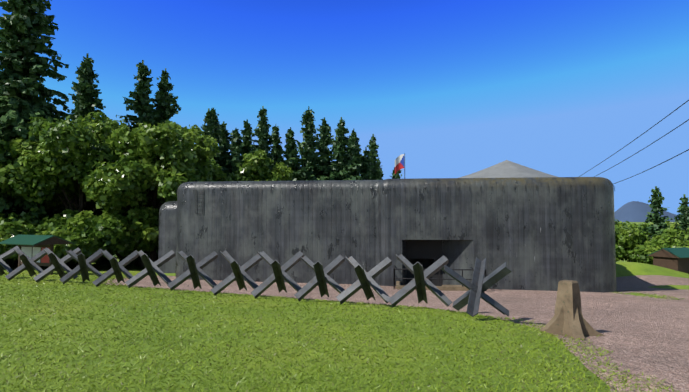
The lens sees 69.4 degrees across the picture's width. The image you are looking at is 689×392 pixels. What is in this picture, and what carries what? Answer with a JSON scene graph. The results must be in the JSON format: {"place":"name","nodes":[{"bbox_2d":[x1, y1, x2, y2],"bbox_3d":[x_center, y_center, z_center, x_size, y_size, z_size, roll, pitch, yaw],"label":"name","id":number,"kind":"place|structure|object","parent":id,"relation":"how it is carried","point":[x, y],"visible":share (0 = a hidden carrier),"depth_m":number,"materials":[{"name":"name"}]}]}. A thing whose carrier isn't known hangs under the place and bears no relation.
{"place":"outdoors","nodes":[
{"label":"outdoors","id":0,"kind":"place"},
{"bbox_2d":[0,222,688,391],"bbox_3d":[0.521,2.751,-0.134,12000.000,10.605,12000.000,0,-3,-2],"label":"lawn","id":1,"kind":"structure","parent":0,"point":[624,268],"depth_m":8.88,"materials":[{"name":"green plant"}]},
{"bbox_2d":[0,246,19,275],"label":"czech hedgehog","id":2,"kind":"object","parent":1,"relation":"on","point":[3,257],"visible":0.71,"depth_m":25.62,"materials":[{"name":"paint"}]},
{"bbox_2d":[5,247,46,280],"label":"czech hedgehog","id":3,"kind":"object","parent":1,"relation":"on","point":[29,264],"visible":0.94,"depth_m":24.08,"materials":[{"name":"paint"}]},
{"bbox_2d":[0,235,73,274],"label":"hut","id":4,"kind":"structure","parent":1,"relation":"on","point":[30,246],"depth_m":29.81,"materials":[{"name":"green wood"}]},
{"bbox_2d":[33,248,81,281],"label":"czech hedgehog","id":5,"kind":"object","parent":1,"relation":"on","point":[58,265],"visible":0.96,"depth_m":22.98,"materials":[{"name":"paint"}]},
{"bbox_2d":[59,249,102,284],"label":"czech hedgehog","id":6,"kind":"object","parent":1,"relation":"on","point":[84,266],"visible":0.98,"depth_m":22.24,"materials":[{"name":"paint"}]},
{"bbox_2d":[92,250,138,286],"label":"czech hedgehog","id":7,"kind":"object","parent":1,"relation":"on","point":[117,269],"visible":0.94,"depth_m":21.27,"materials":[{"name":"paint"}]},
{"bbox_2d":[125,250,175,287],"bbox_3d":[-7.876,3.014,20.342,1.860,1.566,1.829,0,-3,-2],"label":"czech hedgehog","id":8,"kind":"object","parent":1,"relation":"on","point":[151,268],"visible":1,"depth_m":20.30,"materials":[{"name":"paint"}]},
{"bbox_2d":[158,201,176,272],"bbox_3d":[-9.265,4.089,39.833,9.228,7.100,9.652,0,-3,-2],"label":"bunker wall section","id":9,"kind":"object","parent":1,"relation":"on","point":[167,227],"depth_m":35.93,"materials":[{"name":"grey concrete"}]},
{"bbox_2d":[167,251,217,290],"bbox_3d":[-5.804,2.928,19.301,1.866,1.588,1.845,0,-3,-2],"label":"czech hedgehog","id":10,"kind":"object","parent":1,"relation":"on","point":[194,270],"visible":0.98,"depth_m":19.25,"materials":[{"name":"paint"}]},
{"bbox_2d":[211,250,262,295],"bbox_3d":[-3.796,2.844,18.375,1.873,1.622,1.885,-2,-4,39],"label":"czech hedgehog","id":11,"kind":"object","parent":1,"relation":"on","point":[238,274],"visible":0.94,"depth_m":18.31,"materials":[{"name":"paint"}]},
{"bbox_2d":[251,251,303,298],"bbox_3d":[-2.241,2.780,17.523,2.003,1.630,1.787,2,-4,-34],"label":"czech hedgehog","id":12,"kind":"object","parent":1,"relation":"on","point":[279,275],"visible":0.94,"depth_m":17.52,"materials":[{"name":"paint"}]},
{"bbox_2d":[294,255,344,301],"bbox_3d":[-0.780,2.775,16.755,1.802,1.530,1.814,0,-3,-2],"label":"czech hedgehog","id":13,"kind":"object","parent":1,"relation":"on","point":[321,278],"visible":0.92,"depth_m":16.74,"materials":[{"name":"paint"}]},
{"bbox_2d":[0,112,688,264],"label":"deciduous trees","id":14,"kind":"object","parent":1,"relation":"on","point":[117,172],"visible":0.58,"depth_m":38.45,"materials":[{"name":"green plant"}]},
{"bbox_2d":[0,0,688,266],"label":"conifer trees","id":15,"kind":"object","parent":1,"relation":"on","point":[24,66],"visible":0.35,"depth_m":49.71,"materials":[{"name":"green plant"}]},
{"bbox_2d":[13,37,685,266],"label":"tree trunks","id":16,"kind":"object","parent":1,"relation":"on","point":[79,207],"visible":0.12,"depth_m":41.95,"materials":[{"name":"brown plant"}]},
{"bbox_2d":[336,256,391,303],"bbox_3d":[0.662,2.733,16.011,1.885,1.509,1.821,0,-3,-2],"label":"czech hedgehog","id":17,"kind":"object","parent":1,"relation":"on","point":[365,281],"visible":1,"depth_m":16.05,"materials":[{"name":"paint"}]},
{"bbox_2d":[176,177,616,292],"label":"bunker block","id":18,"kind":"structure","parent":1,"relation":"on","point":[547,235],"depth_m":29.02,"materials":[{"name":"grey concrete"}]},
{"bbox_2d":[176,184,614,290],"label":"bunker iron fittings","id":19,"kind":"object","parent":18,"relation":"attached to","point":[394,269],"visible":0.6,"depth_m":26.73,"materials":[{"name":"grey metal"}]},
{"bbox_2d":[395,153,404,178],"bbox_3d":[4.425,-1.921,39.790,0.862,3.000,0.110,0,-3,-8],"label":"flag","id":20,"kind":"object","parent":18,"relation":"attached to","point":[399,162],"visible":0.98,"depth_m":39.85,"materials":[{"name":"fabric"}]},
{"bbox_2d":[459,160,556,177],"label":"tent roof","id":21,"kind":"structure","parent":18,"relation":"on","point":[506,169],"depth_m":34.31,"materials":[{"name":"white fabric"}]},
{"bbox_2d":[106,275,688,391],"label":"gravel yard","id":22,"kind":"structure","parent":1,"relation":"on","point":[648,336],"depth_m":16.51,"materials":[{"name":"gravel"}]},
{"bbox_2d":[388,254,452,306],"bbox_3d":[2.301,2.622,15.186,2.000,1.612,1.919,0,-3,-2],"label":"czech hedgehog","id":23,"kind":"object","parent":1,"relation":"on","point":[420,281],"visible":1,"depth_m":15.20,"materials":[{"name":"paint"}]},
{"bbox_2d":[396,281,468,290],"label":"bunker moat kerb","id":24,"kind":"structure","parent":1,"relation":"on","point":[444,287],"depth_m":26.32,"materials":[{"name":"concrete"}]},
{"bbox_2d":[441,257,511,316],"bbox_3d":[3.574,2.499,13.523,1.895,1.536,1.848,0,-3,-2],"label":"czech hedgehog","id":25,"kind":"object","parent":1,"relation":"on","point":[479,285],"visible":1,"depth_m":13.45,"materials":[{"name":"paint"}]},
{"bbox_2d":[540,280,604,338],"bbox_3d":[5.479,2.828,12.223,1.607,1.500,1.982,2,-3,-33],"label":"tree stump","id":26,"kind":"object","parent":1,"relation":"on","point":[568,319],"visible":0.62,"depth_m":11.97,"materials":[{"name":"beige wood"}]},
{"bbox_2d":[647,247,688,273],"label":"hut","id":27,"kind":"structure","parent":1,"relation":"on","point":[676,259],"depth_m":40.86,"materials":[{"name":"brown wood"}]},
{"bbox_2d":[0,0,688,214],"label":"sky","id":28,"kind":"structure","parent":0,"point":[460,88],"materials":[{"name":"blue"}]},
{"bbox_2d":[579,100,688,183],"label":"power line wires","id":29,"kind":"object","parent":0,"point":[647,146],"visible":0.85,"depth_m":28.55,"materials":[{"name":"black metal"}]},
{"bbox_2d":[614,201,677,221],"bbox_3d":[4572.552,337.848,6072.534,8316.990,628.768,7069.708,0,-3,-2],"label":"distant mountain","id":30,"kind":"structure","parent":0,"point":[634,211],"depth_m":6574.35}
]}

